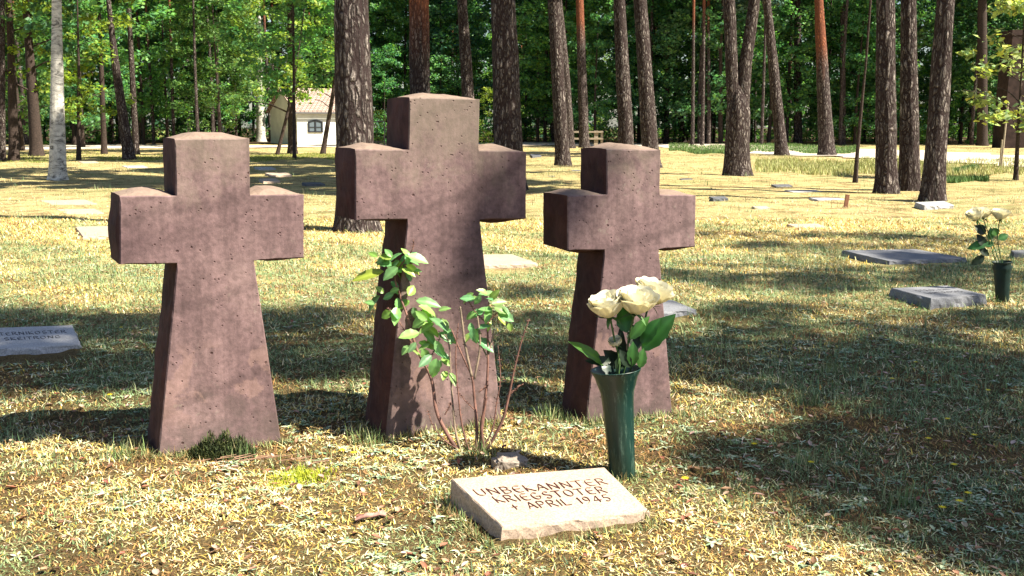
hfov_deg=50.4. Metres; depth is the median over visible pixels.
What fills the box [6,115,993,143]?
undergrowth
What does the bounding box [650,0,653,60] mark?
pine tree
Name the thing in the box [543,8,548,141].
pine tree
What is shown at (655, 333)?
white rose
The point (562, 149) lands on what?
pine tree
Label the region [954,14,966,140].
pine tree
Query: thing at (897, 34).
broadleaf tree
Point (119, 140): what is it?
pine tree
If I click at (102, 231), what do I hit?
grave stone
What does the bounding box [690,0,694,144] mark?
pine tree
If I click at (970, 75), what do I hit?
broadleaf tree
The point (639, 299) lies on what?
white rose
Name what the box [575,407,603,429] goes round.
grass tuft
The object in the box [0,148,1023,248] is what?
dry tussocks
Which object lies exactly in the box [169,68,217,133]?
broadleaf tree
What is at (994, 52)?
broadleaf tree
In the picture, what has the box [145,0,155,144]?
pine tree
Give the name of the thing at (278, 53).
broadleaf tree
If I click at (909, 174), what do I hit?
pine tree
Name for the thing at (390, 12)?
leafy tree
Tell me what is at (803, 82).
broadleaf tree
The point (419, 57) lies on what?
pine tree
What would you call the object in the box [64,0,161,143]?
broadleaf tree
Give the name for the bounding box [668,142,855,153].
green verge
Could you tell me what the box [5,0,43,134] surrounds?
broadleaf tree
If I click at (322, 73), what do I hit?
broadleaf tree
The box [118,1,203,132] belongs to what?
broadleaf tree
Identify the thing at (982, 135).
pine tree
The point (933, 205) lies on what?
grave stone
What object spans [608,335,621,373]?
white rose
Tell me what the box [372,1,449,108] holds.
broadleaf tree
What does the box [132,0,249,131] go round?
broadleaf tree
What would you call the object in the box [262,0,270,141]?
pine tree
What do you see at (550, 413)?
grass tuft
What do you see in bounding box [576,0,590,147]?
pine tree
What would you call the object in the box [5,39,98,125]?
broadleaf tree
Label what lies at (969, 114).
broadleaf tree
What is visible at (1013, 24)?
broadleaf tree
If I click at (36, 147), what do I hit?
shade tree
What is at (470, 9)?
broadleaf tree
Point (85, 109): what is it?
broadleaf tree
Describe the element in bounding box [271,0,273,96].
pine tree
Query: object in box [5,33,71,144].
broadleaf tree
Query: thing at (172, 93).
pine tree
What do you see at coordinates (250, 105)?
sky
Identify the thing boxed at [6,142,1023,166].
path
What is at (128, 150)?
pine tree
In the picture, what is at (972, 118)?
pine tree
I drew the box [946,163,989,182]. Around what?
green tussock
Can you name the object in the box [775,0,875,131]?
broadleaf tree
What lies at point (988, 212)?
white rose
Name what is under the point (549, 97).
broadleaf tree
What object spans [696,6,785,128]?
broadleaf tree
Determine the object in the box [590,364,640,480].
grave vase
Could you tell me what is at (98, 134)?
broadleaf tree
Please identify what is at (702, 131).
pine tree
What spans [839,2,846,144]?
pine tree
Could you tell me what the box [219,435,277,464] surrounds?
grass tuft
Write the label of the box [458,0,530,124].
broadleaf tree
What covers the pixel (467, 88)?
pine tree
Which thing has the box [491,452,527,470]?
rock
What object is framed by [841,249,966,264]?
grave stone
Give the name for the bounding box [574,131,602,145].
wooden fence
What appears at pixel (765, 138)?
broadleaf tree
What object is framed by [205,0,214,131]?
pine tree
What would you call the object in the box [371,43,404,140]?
broadleaf tree
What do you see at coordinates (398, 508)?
leaf litter
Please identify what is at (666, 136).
pine tree
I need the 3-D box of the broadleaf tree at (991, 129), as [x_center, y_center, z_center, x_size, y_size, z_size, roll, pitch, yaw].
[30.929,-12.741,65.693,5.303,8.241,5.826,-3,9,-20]
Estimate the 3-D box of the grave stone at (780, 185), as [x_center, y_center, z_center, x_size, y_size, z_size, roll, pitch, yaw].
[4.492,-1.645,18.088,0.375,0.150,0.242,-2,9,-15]
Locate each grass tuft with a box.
[91,434,144,462]
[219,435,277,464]
[345,424,394,449]
[426,481,459,513]
[459,433,500,460]
[531,399,572,422]
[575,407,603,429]
[766,443,825,471]
[789,386,824,406]
[812,358,852,374]
[878,477,945,510]
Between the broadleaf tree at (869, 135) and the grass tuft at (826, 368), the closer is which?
the grass tuft at (826, 368)
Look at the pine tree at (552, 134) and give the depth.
66.56 m
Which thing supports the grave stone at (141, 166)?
on the ground at (86, 180)
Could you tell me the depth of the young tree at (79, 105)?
33.17 m
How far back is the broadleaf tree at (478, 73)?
70.07 m
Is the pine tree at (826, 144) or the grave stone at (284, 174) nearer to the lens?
the grave stone at (284, 174)
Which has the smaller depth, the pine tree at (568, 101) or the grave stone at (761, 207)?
the grave stone at (761, 207)
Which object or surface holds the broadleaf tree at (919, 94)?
on the ground at (86, 180)
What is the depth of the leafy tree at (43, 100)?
44.87 m
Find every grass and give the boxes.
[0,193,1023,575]
[117,403,700,553]
[754,154,1023,176]
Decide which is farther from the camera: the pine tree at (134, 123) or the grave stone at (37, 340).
the pine tree at (134, 123)
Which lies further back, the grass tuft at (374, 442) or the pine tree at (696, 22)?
the pine tree at (696, 22)
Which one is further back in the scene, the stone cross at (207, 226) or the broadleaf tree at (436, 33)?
the broadleaf tree at (436, 33)
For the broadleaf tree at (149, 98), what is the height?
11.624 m
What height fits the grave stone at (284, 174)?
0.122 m
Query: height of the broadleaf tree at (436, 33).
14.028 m
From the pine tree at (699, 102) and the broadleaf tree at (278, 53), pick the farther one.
the broadleaf tree at (278, 53)
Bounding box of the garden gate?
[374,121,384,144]
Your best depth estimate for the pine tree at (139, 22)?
72.64 m
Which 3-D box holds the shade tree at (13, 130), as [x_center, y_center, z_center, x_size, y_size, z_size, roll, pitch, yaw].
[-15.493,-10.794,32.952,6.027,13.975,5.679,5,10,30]
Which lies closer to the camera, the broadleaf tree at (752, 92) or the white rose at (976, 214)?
the white rose at (976, 214)
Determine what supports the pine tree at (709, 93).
on the ground at (86, 180)
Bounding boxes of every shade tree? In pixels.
[0,0,86,160]
[5,0,100,155]
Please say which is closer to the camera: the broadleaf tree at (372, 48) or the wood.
the broadleaf tree at (372, 48)
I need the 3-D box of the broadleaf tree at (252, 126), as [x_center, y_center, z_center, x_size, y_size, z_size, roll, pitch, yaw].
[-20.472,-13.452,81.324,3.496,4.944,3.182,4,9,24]
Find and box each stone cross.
[108,132,303,455]
[335,93,525,439]
[543,142,695,422]
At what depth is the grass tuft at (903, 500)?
2.90 m
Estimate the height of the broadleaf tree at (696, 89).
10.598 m
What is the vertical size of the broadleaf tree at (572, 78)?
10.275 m
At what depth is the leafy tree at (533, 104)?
64.55 m
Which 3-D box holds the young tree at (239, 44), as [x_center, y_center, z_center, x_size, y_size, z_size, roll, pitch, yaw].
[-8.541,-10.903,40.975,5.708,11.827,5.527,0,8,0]
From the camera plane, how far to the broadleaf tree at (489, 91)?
60.97 m
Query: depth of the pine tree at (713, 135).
69.14 m
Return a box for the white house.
[265,87,335,144]
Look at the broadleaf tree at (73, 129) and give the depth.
60.48 m
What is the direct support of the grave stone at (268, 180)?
on the ground at (86, 180)
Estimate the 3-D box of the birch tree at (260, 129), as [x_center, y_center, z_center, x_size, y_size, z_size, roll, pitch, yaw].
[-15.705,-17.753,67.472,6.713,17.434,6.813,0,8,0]
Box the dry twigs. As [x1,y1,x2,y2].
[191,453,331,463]
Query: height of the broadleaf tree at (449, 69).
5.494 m
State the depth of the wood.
107.19 m
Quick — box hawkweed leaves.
[0,246,1023,575]
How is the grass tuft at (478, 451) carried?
on the ground at (86, 180)
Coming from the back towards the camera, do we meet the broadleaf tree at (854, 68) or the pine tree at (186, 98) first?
the pine tree at (186, 98)
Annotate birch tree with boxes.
[46,0,68,180]
[208,0,304,141]
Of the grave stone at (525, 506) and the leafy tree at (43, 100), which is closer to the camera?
the grave stone at (525, 506)
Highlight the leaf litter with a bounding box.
[0,246,1023,575]
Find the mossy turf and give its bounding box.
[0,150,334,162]
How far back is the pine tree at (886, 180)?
16.24 m
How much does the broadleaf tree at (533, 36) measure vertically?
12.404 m
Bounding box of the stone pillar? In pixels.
[992,30,1023,147]
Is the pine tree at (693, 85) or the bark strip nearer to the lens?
the bark strip
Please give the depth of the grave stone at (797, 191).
16.79 m
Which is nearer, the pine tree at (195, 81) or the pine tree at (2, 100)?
the pine tree at (2, 100)
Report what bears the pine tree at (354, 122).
on the ground at (86, 180)
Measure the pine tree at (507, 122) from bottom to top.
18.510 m
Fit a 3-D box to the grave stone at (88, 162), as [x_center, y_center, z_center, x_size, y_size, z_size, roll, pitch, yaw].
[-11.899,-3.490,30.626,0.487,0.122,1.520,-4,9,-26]
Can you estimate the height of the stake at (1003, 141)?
1.601 m
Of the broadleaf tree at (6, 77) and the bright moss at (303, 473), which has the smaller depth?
the bright moss at (303, 473)
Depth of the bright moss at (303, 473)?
3.15 m
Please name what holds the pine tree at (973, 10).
on the ground at (86, 180)
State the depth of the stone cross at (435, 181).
3.54 m
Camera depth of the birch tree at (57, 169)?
21.19 m
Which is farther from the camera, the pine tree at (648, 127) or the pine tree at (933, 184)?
the pine tree at (648, 127)
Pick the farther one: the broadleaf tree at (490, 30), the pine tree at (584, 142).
the broadleaf tree at (490, 30)
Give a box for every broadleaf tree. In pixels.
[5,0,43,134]
[5,21,26,130]
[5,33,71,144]
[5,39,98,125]
[17,4,120,142]
[20,5,113,144]
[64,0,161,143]
[72,18,168,139]
[83,98,109,141]
[106,0,214,136]
[108,26,157,119]
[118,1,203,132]
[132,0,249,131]
[141,4,204,127]
[163,0,264,131]
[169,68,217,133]
[180,1,270,129]
[188,0,272,135]
[197,20,268,132]
[234,75,255,139]
[247,5,328,90]
[261,0,327,87]
[262,0,333,94]
[309,15,373,87]
[318,0,403,126]
[368,0,458,112]
[371,27,407,110]
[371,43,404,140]
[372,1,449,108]
[373,109,386,144]
[381,34,449,129]
[392,0,492,114]
[400,0,518,118]
[430,54,475,93]
[436,0,485,123]
[442,43,488,132]
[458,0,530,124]
[461,33,522,141]
[478,87,493,143]
[479,0,550,141]
[482,29,536,126]
[516,0,616,127]
[519,65,550,141]
[521,3,593,129]
[525,0,636,141]
[575,53,617,139]
[587,0,695,142]
[590,7,637,120]
[598,4,671,139]
[608,0,691,130]
[632,7,706,139]
[650,0,792,143]
[656,0,723,140]
[671,6,757,143]
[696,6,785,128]
[711,0,802,141]
[715,0,828,143]
[750,9,806,135]
[756,51,791,140]
[757,32,816,124]
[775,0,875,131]
[780,50,834,140]
[801,0,875,131]
[801,7,869,139]
[830,22,874,140]
[832,65,875,141]
[833,1,920,141]
[850,0,975,129]
[856,77,899,141]
[868,0,934,138]
[896,59,928,137]
[897,0,1005,143]
[917,26,976,143]
[918,23,964,124]
[927,1,1000,137]
[948,54,998,144]
[951,1,1023,129]
[987,1,1023,93]
[988,14,1022,143]
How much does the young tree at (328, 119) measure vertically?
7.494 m
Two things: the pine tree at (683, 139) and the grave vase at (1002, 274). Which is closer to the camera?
the grave vase at (1002, 274)
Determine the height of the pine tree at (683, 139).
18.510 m
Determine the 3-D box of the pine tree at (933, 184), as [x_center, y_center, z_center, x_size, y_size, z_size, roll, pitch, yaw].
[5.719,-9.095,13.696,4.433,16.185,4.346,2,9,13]
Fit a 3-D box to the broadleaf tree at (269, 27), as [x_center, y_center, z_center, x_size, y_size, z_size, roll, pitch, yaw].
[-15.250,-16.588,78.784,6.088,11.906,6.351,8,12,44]
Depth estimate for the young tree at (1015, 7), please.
21.22 m
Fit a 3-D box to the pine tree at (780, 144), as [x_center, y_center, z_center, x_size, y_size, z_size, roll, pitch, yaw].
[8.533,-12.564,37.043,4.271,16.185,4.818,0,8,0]
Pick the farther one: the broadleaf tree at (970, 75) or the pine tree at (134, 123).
the broadleaf tree at (970, 75)
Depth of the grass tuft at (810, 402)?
3.93 m
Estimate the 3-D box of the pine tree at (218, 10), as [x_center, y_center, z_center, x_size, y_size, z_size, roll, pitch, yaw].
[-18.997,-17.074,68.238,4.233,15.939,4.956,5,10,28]
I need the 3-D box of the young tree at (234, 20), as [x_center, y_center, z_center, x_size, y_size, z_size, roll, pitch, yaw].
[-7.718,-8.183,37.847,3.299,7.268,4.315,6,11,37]
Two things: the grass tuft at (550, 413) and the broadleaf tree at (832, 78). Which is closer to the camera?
the grass tuft at (550, 413)
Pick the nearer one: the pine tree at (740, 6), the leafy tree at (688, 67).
the pine tree at (740, 6)
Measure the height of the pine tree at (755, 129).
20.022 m
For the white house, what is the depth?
62.20 m
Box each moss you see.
[252,463,346,488]
[259,479,303,490]
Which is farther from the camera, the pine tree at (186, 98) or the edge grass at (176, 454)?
the pine tree at (186, 98)
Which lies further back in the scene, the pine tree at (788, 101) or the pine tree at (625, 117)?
the pine tree at (788, 101)
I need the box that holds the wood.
[5,1,990,137]
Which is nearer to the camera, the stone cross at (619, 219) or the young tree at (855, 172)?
the stone cross at (619, 219)
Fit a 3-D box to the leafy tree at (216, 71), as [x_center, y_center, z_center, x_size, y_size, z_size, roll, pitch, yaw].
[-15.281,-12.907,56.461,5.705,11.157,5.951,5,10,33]
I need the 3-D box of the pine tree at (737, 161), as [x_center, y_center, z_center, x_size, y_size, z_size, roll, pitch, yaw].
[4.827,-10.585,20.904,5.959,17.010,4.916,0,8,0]
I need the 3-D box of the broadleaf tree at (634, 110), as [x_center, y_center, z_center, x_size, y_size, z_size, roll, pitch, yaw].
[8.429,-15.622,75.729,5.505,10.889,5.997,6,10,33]
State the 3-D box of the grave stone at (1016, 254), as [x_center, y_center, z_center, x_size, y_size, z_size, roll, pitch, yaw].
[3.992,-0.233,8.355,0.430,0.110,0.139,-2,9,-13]
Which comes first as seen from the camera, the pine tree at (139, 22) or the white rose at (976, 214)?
the white rose at (976, 214)
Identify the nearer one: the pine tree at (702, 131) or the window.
the pine tree at (702, 131)
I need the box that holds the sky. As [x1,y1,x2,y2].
[20,0,966,127]
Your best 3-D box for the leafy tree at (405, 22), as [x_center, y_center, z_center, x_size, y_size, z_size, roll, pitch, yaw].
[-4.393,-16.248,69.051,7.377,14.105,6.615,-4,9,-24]
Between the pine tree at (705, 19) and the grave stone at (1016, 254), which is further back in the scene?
the pine tree at (705, 19)
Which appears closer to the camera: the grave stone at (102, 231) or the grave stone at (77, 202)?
the grave stone at (102, 231)
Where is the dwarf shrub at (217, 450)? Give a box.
[187,427,262,459]
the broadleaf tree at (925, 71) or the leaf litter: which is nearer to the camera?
the leaf litter
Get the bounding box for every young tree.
[5,0,140,159]
[35,0,175,153]
[209,0,333,153]
[226,0,333,154]
[237,0,334,157]
[273,0,334,153]
[852,0,871,182]
[955,0,1023,179]
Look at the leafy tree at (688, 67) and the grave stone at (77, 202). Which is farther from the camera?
the leafy tree at (688, 67)
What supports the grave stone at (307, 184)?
on the ground at (86, 180)
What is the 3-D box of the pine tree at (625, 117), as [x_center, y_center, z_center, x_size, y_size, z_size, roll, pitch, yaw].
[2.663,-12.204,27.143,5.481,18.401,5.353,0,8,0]
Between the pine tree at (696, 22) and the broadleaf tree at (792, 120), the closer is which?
the pine tree at (696, 22)
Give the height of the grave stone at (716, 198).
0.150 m
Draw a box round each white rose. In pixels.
[568,289,623,373]
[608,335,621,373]
[616,285,659,373]
[619,276,675,372]
[965,207,996,264]
[980,207,999,262]
[991,208,1010,262]
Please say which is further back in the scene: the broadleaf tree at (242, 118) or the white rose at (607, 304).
the broadleaf tree at (242, 118)
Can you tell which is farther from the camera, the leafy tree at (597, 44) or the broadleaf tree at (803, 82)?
the broadleaf tree at (803, 82)
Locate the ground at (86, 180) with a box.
[0,128,1023,575]
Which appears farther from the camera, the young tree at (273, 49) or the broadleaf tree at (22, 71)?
the broadleaf tree at (22, 71)
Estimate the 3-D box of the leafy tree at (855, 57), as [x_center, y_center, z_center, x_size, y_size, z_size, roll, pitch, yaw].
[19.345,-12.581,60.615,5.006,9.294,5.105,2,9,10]
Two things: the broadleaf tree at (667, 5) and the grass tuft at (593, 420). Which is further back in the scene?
the broadleaf tree at (667, 5)
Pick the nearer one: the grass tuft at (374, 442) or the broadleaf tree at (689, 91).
the grass tuft at (374, 442)
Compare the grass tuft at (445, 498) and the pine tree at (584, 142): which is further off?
the pine tree at (584, 142)
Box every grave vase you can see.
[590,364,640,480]
[992,260,1012,302]
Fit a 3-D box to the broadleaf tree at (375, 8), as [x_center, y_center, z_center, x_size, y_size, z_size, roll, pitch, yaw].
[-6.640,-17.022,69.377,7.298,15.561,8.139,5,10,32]
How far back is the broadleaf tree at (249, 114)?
67.13 m
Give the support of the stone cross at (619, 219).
on the ground at (86, 180)
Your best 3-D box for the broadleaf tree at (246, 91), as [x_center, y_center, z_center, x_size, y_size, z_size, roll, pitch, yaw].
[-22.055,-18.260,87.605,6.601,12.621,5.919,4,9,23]
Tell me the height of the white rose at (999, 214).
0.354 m
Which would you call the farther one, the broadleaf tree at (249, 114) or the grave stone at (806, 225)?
the broadleaf tree at (249, 114)
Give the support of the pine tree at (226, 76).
on the ground at (86, 180)
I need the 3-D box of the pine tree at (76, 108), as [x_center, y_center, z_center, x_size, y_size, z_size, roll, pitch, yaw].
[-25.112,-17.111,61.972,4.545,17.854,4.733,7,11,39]
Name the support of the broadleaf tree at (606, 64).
on the ground at (86, 180)
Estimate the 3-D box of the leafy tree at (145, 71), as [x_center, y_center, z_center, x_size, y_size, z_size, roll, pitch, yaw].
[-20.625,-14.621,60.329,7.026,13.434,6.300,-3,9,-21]
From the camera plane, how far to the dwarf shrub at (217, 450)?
3.32 m
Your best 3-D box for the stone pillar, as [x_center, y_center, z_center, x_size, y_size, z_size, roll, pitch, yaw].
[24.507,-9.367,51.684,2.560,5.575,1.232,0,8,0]
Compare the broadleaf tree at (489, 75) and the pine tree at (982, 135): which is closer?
the pine tree at (982, 135)
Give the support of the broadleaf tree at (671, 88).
on the ground at (86, 180)
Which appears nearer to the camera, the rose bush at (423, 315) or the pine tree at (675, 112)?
the rose bush at (423, 315)
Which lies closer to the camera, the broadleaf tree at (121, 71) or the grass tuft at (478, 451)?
the grass tuft at (478, 451)
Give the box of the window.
[308,120,322,131]
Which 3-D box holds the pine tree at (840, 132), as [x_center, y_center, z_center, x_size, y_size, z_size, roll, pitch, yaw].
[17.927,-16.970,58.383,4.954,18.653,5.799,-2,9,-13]
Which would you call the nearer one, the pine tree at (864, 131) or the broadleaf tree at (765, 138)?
the pine tree at (864, 131)
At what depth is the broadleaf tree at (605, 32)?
66.55 m
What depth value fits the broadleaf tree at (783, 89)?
89.67 m
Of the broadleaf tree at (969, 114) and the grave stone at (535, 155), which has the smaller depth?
the grave stone at (535, 155)
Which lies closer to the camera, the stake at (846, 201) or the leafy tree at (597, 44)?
the stake at (846, 201)
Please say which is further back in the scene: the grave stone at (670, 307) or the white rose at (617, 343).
the grave stone at (670, 307)
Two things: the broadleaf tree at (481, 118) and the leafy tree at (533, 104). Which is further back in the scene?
the broadleaf tree at (481, 118)
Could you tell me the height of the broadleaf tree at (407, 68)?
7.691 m
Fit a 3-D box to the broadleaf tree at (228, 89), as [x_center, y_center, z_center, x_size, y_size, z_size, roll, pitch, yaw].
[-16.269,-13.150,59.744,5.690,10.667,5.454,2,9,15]
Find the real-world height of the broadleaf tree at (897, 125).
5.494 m
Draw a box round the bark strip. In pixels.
[355,510,385,520]
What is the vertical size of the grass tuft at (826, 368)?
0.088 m
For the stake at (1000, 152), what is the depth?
26.79 m
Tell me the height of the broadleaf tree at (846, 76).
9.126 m
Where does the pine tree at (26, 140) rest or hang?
on the ground at (86, 180)
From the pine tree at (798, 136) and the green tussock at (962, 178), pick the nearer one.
the green tussock at (962, 178)
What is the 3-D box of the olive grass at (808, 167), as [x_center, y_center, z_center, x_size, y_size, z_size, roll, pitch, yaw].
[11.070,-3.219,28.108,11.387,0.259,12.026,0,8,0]
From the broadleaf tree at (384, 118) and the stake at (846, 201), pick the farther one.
the broadleaf tree at (384, 118)
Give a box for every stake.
[843,194,849,206]
[999,140,1002,164]
[1000,104,1008,165]
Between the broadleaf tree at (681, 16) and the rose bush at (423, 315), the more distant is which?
the broadleaf tree at (681, 16)
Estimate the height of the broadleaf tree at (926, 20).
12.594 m
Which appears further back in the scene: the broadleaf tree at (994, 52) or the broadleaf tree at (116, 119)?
the broadleaf tree at (116, 119)
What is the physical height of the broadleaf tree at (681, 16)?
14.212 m
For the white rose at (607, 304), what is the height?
0.296 m
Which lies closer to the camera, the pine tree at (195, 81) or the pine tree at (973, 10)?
the pine tree at (195, 81)
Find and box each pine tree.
[0,0,6,161]
[12,1,28,144]
[73,66,76,139]
[104,71,110,141]
[106,0,136,159]
[111,0,149,141]
[112,0,120,143]
[126,3,139,153]
[135,17,149,138]
[136,11,141,143]
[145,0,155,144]
[167,0,198,131]
[168,0,175,135]
[180,56,190,131]
[202,0,236,131]
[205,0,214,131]
[225,62,229,133]
[236,72,240,135]
[252,0,270,138]
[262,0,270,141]
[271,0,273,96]
[332,0,382,232]
[409,0,430,93]
[457,0,473,98]
[491,0,528,190]
[528,0,573,141]
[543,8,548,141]
[548,0,571,165]
[560,0,575,147]
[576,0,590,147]
[613,0,633,144]
[625,0,679,87]
[633,0,662,167]
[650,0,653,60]
[662,11,669,143]
[670,11,686,142]
[673,29,676,141]
[684,0,720,58]
[684,0,721,143]
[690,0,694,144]
[697,0,702,143]
[700,0,705,144]
[707,1,710,143]
[712,52,718,142]
[721,0,783,105]
[722,0,759,175]
[746,0,765,143]
[753,80,756,141]
[763,0,789,154]
[778,0,814,139]
[785,0,793,141]
[793,0,803,143]
[814,0,836,154]
[838,0,848,145]
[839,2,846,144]
[862,103,867,141]
[872,0,900,193]
[898,0,920,190]
[917,0,954,201]
[954,0,1004,143]
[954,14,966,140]
[969,52,976,144]
[975,0,988,145]
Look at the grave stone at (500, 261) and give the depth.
7.89 m
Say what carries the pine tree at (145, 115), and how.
on the ground at (86, 180)
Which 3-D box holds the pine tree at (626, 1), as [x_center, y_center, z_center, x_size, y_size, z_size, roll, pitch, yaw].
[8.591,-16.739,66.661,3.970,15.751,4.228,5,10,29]
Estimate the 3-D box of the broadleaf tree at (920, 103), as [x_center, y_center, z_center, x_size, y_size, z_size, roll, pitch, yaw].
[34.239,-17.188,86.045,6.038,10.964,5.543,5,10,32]
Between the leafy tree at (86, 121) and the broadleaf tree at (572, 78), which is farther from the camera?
the broadleaf tree at (572, 78)
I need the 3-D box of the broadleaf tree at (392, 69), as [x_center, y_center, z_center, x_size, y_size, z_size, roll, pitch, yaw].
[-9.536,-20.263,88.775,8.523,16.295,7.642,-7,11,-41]
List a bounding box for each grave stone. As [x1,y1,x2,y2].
[0,325,81,355]
[40,200,96,204]
[56,209,103,213]
[76,226,108,239]
[79,161,98,162]
[122,165,147,167]
[254,167,275,169]
[258,178,279,183]
[265,172,291,176]
[302,182,324,186]
[450,467,650,540]
[483,254,537,268]
[530,154,540,157]
[663,300,696,316]
[709,196,727,200]
[751,206,769,209]
[771,184,792,186]
[784,190,821,192]
[787,224,824,227]
[809,197,844,200]
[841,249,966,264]
[889,286,986,309]
[914,201,953,209]
[1010,250,1023,258]
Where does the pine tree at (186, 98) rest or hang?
on the ground at (86, 180)
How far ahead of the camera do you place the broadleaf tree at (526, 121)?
67.82 m
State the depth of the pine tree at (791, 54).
81.90 m
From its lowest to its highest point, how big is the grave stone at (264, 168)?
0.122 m
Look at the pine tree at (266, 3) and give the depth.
84.44 m
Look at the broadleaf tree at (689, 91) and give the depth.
76.05 m
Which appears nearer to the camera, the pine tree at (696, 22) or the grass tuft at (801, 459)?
the grass tuft at (801, 459)
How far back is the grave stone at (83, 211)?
12.79 m
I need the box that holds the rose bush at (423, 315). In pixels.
[352,239,530,451]
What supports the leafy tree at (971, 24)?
on the ground at (86, 180)
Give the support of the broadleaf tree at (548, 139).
on the ground at (86, 180)
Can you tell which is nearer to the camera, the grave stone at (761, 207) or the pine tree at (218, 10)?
the grave stone at (761, 207)
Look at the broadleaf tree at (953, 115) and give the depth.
64.99 m
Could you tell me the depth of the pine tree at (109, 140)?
72.68 m
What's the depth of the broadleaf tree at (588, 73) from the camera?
81.36 m
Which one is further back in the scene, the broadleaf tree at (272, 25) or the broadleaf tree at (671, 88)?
the broadleaf tree at (671, 88)
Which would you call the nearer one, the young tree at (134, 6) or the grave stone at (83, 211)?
the grave stone at (83, 211)
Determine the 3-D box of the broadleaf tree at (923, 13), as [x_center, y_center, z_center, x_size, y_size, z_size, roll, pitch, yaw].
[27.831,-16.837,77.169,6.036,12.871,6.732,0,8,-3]
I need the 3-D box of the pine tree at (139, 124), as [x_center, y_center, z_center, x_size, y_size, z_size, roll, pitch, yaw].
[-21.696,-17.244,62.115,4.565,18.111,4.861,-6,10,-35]
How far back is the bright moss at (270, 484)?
3.08 m
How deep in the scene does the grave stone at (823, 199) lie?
15.01 m
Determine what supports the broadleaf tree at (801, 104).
on the ground at (86, 180)
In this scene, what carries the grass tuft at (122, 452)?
on the ground at (86, 180)
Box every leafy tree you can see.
[5,0,91,150]
[16,0,140,146]
[84,0,202,144]
[159,0,273,133]
[368,0,409,138]
[386,0,491,117]
[515,0,592,141]
[564,0,638,130]
[663,2,742,143]
[812,0,899,144]
[917,0,1012,143]
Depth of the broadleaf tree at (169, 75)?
88.33 m
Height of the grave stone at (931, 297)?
0.120 m
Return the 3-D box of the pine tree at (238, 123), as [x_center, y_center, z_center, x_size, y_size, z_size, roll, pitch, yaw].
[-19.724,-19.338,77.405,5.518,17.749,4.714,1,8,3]

